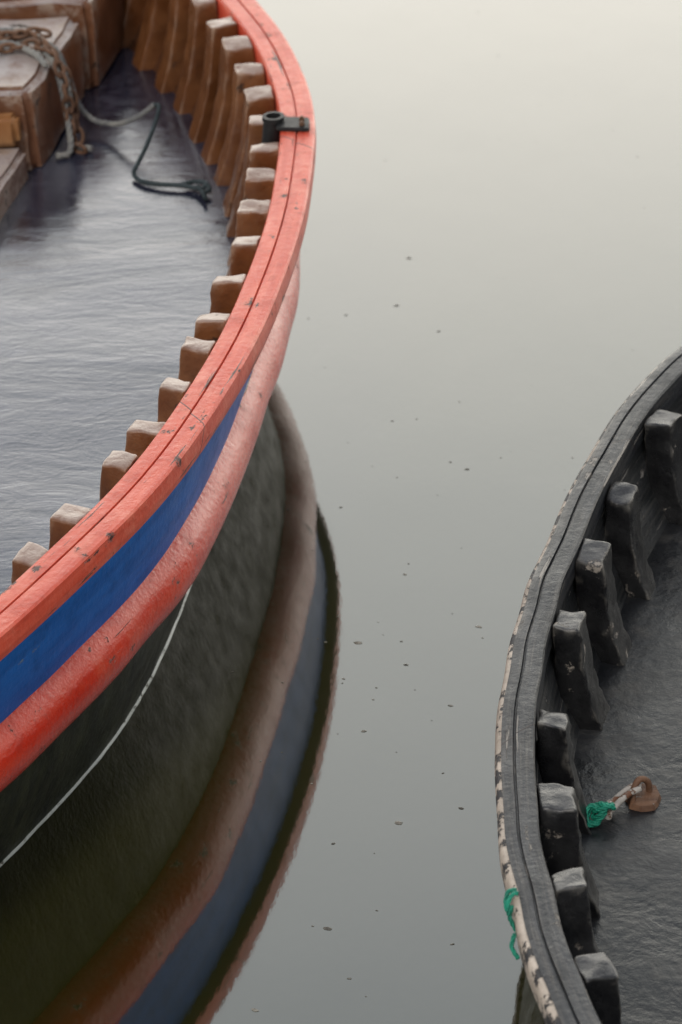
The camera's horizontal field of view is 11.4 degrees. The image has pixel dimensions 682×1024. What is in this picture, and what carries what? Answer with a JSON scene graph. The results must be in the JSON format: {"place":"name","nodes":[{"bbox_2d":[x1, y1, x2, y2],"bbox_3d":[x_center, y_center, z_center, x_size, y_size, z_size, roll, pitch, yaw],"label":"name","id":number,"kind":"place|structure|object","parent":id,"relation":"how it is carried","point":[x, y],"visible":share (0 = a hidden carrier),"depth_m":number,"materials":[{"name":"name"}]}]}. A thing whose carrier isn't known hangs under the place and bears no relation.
{"place":"outdoors","nodes":[
{"label":"outdoors","id":0,"kind":"place"},
{"bbox_2d":[0,0,681,1023],"bbox_3d":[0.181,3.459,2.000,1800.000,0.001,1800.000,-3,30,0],"label":"water","id":1,"kind":"structure","parent":0,"point":[508,334],"depth_m":7.84,"materials":[{"name":"grey liquid"}]},
{"bbox_2d":[0,0,315,866],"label":"wooden rowing boat","id":2,"kind":"object","parent":1,"relation":"on","point":[144,334],"visible":0.97,"depth_m":7.84,"materials":[{"name":"red paint"}]},
{"bbox_2d":[0,26,52,40],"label":"rusty chain","id":3,"kind":"object","parent":2,"relation":"on","point":[15,35],"visible":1,"depth_m":8.95,"materials":[{"name":"metal"}]},
{"bbox_2d":[0,38,84,143],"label":"rusty chain","id":4,"kind":"object","parent":2,"relation":"on","point":[38,44],"visible":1,"depth_m":8.90,"materials":[{"name":"metal"}]},
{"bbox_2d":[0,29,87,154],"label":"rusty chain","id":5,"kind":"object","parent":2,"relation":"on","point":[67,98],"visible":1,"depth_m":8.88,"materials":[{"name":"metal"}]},
{"bbox_2d":[0,27,92,158],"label":"mooring rope","id":6,"kind":"object","parent":2,"relation":"on","point":[45,64],"visible":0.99,"depth_m":8.89,"materials":[{"name":"grey fabric"}]},
{"bbox_2d":[6,34,153,126],"bbox_3d":[-0.765,-1.137,8.986,0.613,0.229,0.075,8,32,18],"label":"mooring rope","id":7,"kind":"object","parent":2,"relation":"on","point":[95,120],"visible":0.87,"depth_m":8.96,"materials":[{"name":"grey fabric"}]},
{"bbox_2d":[132,102,211,200],"bbox_3d":[-0.461,-0.914,8.735,0.154,0.114,0.409,-14,32,-19],"label":"dark rope","id":8,"kind":"object","parent":2,"relation":"on","point":[187,184],"visible":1,"depth_m":8.70,"materials":[{"name":"black fabric"}]},
{"bbox_2d":[232,12,637,1011],"bbox_3d":[0.605,-0.869,9.444,1.901,0.004,8.764,-3,30,0],"label":"floating debris","id":9,"kind":"object","parent":1,"relation":"on","point":[404,664],"visible":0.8,"depth_m":7.30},
{"bbox_2d":[495,346,681,1023],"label":"wooden rowing boat","id":10,"kind":"object","parent":1,"relation":"on","point":[589,710],"visible":1,"depth_m":6.64,"materials":[{"name":"black paint"}]},
{"bbox_2d":[503,888,519,959],"bbox_3d":[0.301,0.714,5.919,0.029,0.094,0.088,-6,30,-6],"label":"green rope","id":11,"kind":"object","parent":10,"relation":"attached to","point":[508,907],"visible":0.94,"depth_m":5.92,"materials":[{"name":"green fabric"}]},
{"bbox_2d":[586,801,615,827],"bbox_3d":[0.481,0.572,6.511,0.095,0.045,0.069,-3,30,0],"label":"green rope","id":12,"kind":"object","parent":10,"relation":"on","point":[598,810],"visible":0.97,"depth_m":6.50,"materials":[{"name":"green fabric"}]},
{"bbox_2d":[605,776,660,819],"bbox_3d":[0.561,0.545,6.543,0.078,0.052,0.152,18,36,32],"label":"ring bolt","id":13,"kind":"object","parent":10,"relation":"on","point":[637,795],"visible":1,"depth_m":6.55,"materials":[{"name":"metal"}]}
]}

